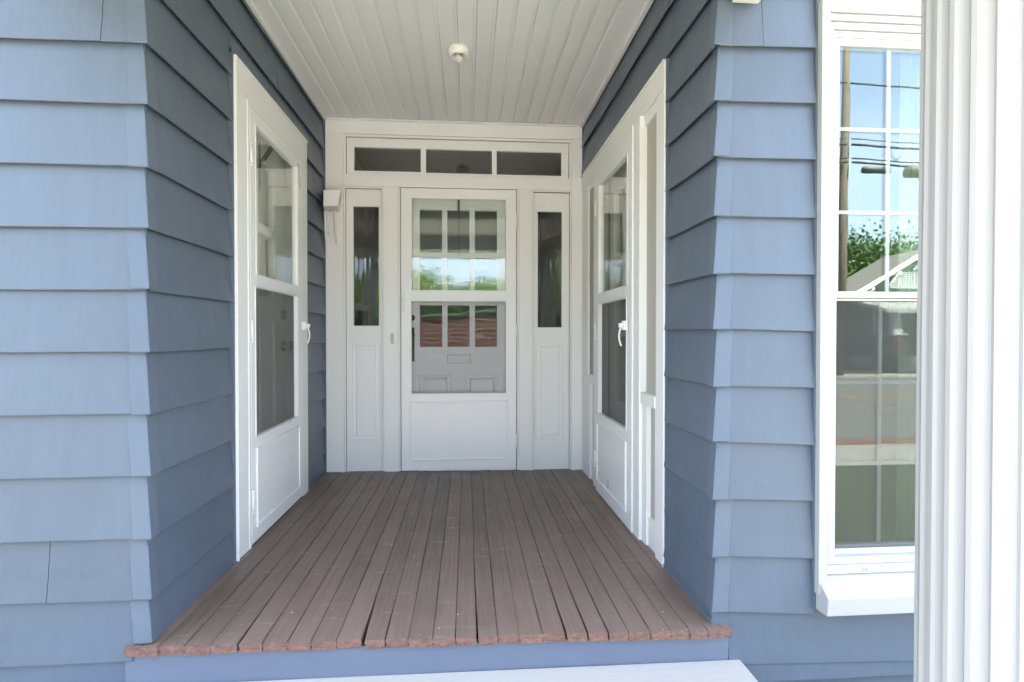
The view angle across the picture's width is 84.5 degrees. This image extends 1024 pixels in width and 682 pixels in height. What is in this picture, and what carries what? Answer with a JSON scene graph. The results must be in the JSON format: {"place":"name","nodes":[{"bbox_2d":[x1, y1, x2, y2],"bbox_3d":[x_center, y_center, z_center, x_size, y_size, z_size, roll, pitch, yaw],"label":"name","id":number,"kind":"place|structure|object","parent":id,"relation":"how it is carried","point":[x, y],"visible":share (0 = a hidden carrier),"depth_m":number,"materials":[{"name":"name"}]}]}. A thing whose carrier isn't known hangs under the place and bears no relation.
{"place":"outdoors","nodes":[
{"label":"outdoors","id":0,"kind":"place"},
{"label":"lawn","id":1,"kind":"structure","parent":0,"visible":0},
{"bbox_2d":[243,660,757,681],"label":"entry step","id":2,"kind":"object","parent":1,"relation":"on","point":[720,671],"visible":1,"depth_m":1.85,"materials":[{"name":"white paint"}]},
{"bbox_2d":[913,0,1023,681],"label":"fluted column","id":3,"kind":"structure","parent":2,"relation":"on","point":[969,557],"depth_m":0.90,"materials":[{"name":"white paint"}]},
{"bbox_2d":[229,0,898,631],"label":"house","id":4,"kind":"structure","parent":1,"relation":"on","point":[861,154],"depth_m":5.79,"materials":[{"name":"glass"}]},
{"bbox_2d":[0,0,326,681],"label":"siding wall","id":5,"kind":"structure","parent":4,"relation":"attached to","point":[117,420],"depth_m":1.78,"materials":[{"name":"blue paint"}]},
{"bbox_2d":[233,54,307,560],"bbox_3d":[-1.295,-0.115,2.971,0.140,2.248,1.100,0,1,-5],"label":"door casing","id":6,"kind":"object","parent":5,"relation":"attached to","point":[250,90],"depth_m":2.55,"materials":[{"name":"white paint"}]},
{"bbox_2d":[256,134,292,433],"bbox_3d":[-1.320,-0.067,2.988,0.104,2.024,0.844,0,1,-5],"label":"side door","id":7,"kind":"structure","parent":6,"relation":"attached to","point":[273,167],"depth_m":3.21,"materials":[{"name":"white paint"}]},
{"bbox_2d":[258,166,267,296],"bbox_3d":[-1.407,-0.591,2.970,0.018,0.880,0.800,0,1,-5],"label":"curtain","id":8,"kind":"object","parent":7,"relation":"hanging from","point":[263,220],"visible":0.06,"depth_m":3.22,"materials":[{"name":"white fabric"}]},
{"bbox_2d":[256,134,286,433],"bbox_3d":[-1.351,-0.067,2.985,0.040,2.024,0.844,0,1,-5],"label":"door leaf","id":9,"kind":"structure","parent":7,"relation":"in","point":[275,232],"depth_m":3.22,"materials":[{"name":"white paint"}]},
{"bbox_2d":[249,106,309,544],"bbox_3d":[-1.249,-0.074,2.991,0.103,2.021,0.831,0,1,-2],"label":"storm door","id":10,"kind":"structure","parent":6,"relation":"attached to","point":[277,473],"depth_m":2.94,"materials":[{"name":"white wood"}]},
{"bbox_2d":[123,469,731,681],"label":"porch floor","id":11,"kind":"structure","parent":4,"relation":"attached to","point":[553,568],"depth_m":2.16,"materials":[{"name":"brown paint"}]},
{"bbox_2d":[245,0,653,127],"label":"porch ceiling","id":12,"kind":"structure","parent":4,"relation":"attached to","point":[540,62],"depth_m":3.09,"materials":[{"name":"paint"}]},
{"bbox_2d":[448,43,469,61],"bbox_3d":[-0.285,-1.537,3.019,0.117,0.066,0.117,0,1,-5],"label":"lamp holder","id":13,"kind":"object","parent":12,"relation":"attached to","point":[457,52],"visible":1,"depth_m":2.99,"materials":[{"name":"white ceramic"}]},
{"bbox_2d":[325,117,582,471],"bbox_3d":[-0.408,-0.313,4.129,1.883,2.557,0.126,0,1,-5],"label":"entry surround","id":14,"kind":"object","parent":4,"relation":"attached to","point":[549,397],"visible":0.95,"depth_m":4.08,"materials":[{"name":"white paint"}]},
{"bbox_2d":[323,190,341,245],"bbox_3d":[-1.246,-0.854,3.905,0.123,0.360,0.215,0,1,-13],"label":"bracket box","id":15,"kind":"object","parent":14,"relation":"attached to","point":[332,199],"visible":1,"depth_m":3.89,"materials":[{"name":"white paint"}]},
{"bbox_2d":[412,199,505,392],"bbox_3d":[-0.384,-0.083,4.145,0.825,2.035,0.098,0,1,-5],"label":"front door","id":16,"kind":"structure","parent":14,"relation":"attached to","point":[445,368],"depth_m":4.16,"materials":[{"name":"paint"}]},
{"bbox_2d":[412,199,505,392],"bbox_3d":[-0.387,-0.083,4.174,0.825,2.035,0.040,0,1,-5],"label":"door leaf","id":17,"kind":"structure","parent":16,"relation":"in","point":[428,360],"depth_m":4.15,"materials":[{"name":"paint"}]},
{"bbox_2d":[401,188,517,469],"bbox_3d":[-0.380,-0.083,4.094,0.838,2.028,0.081,0,1,-6],"label":"storm door","id":18,"kind":"structure","parent":14,"relation":"attached to","point":[444,431],"depth_m":4.08,"materials":[{"name":"white wood"}]},
{"bbox_2d":[732,0,760,3],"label":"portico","id":19,"kind":"structure","parent":4,"relation":"attached to","point":[747,1],"depth_m":1.90,"materials":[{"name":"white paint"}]},
{"bbox_2d":[582,0,913,681],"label":"siding wall","id":20,"kind":"structure","parent":4,"relation":"attached to","point":[740,274],"depth_m":1.96,"materials":[{"name":"blue paint"}]},
{"bbox_2d":[581,59,665,566],"bbox_3d":[0.629,-0.098,3.281,0.127,2.226,1.748,0,1,-5],"label":"door casing","id":21,"kind":"object","parent":20,"relation":"attached to","point":[646,107],"depth_m":2.74,"materials":[{"name":"white paint"}]},
{"bbox_2d":[594,132,630,529],"bbox_3d":[0.589,-0.051,3.240,0.105,2.026,0.778,0,1,-2],"label":"storm door","id":22,"kind":"structure","parent":21,"relation":"attached to","point":[612,458],"depth_m":3.20,"materials":[{"name":"white wood"}]},
{"bbox_2d":[610,162,626,425],"bbox_3d":[0.680,-0.054,3.244,0.040,2.020,0.770,0,1,-5],"label":"side door","id":23,"kind":"structure","parent":21,"relation":"attached to","point":[618,185],"depth_m":3.53,"materials":[{"name":"white paint"}]},
{"bbox_2d":[610,162,626,425],"bbox_3d":[0.680,-0.054,3.244,0.040,2.020,0.770,0,1,-5],"label":"door leaf","id":24,"kind":"structure","parent":23,"relation":"in","point":[617,184],"depth_m":3.53,"materials":[{"name":"white paint"}]},
{"bbox_2d":[620,188,625,400],"bbox_3d":[0.736,-0.294,3.246,0.018,1.480,0.760,0,1,-5],"label":"curtain","id":25,"kind":"object","parent":23,"relation":"hanging from","point":[623,222],"depth_m":3.60,"materials":[{"name":"white fabric"}]},
{"bbox_2d":[814,0,920,616],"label":"sash window","id":26,"kind":"structure","parent":4,"relation":"attached to","point":[876,577],"depth_m":1.95,"materials":[{"name":"white paint"}]},
{"bbox_2d":[895,53,920,539],"bbox_3d":[1.627,-0.142,2.236,0.200,2.000,0.032,0,1,-5],"label":"curtain","id":27,"kind":"object","parent":4,"relation":"hanging from","point":[909,118],"visible":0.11,"depth_m":2.23,"materials":[{"name":"white fabric"}]}
]}

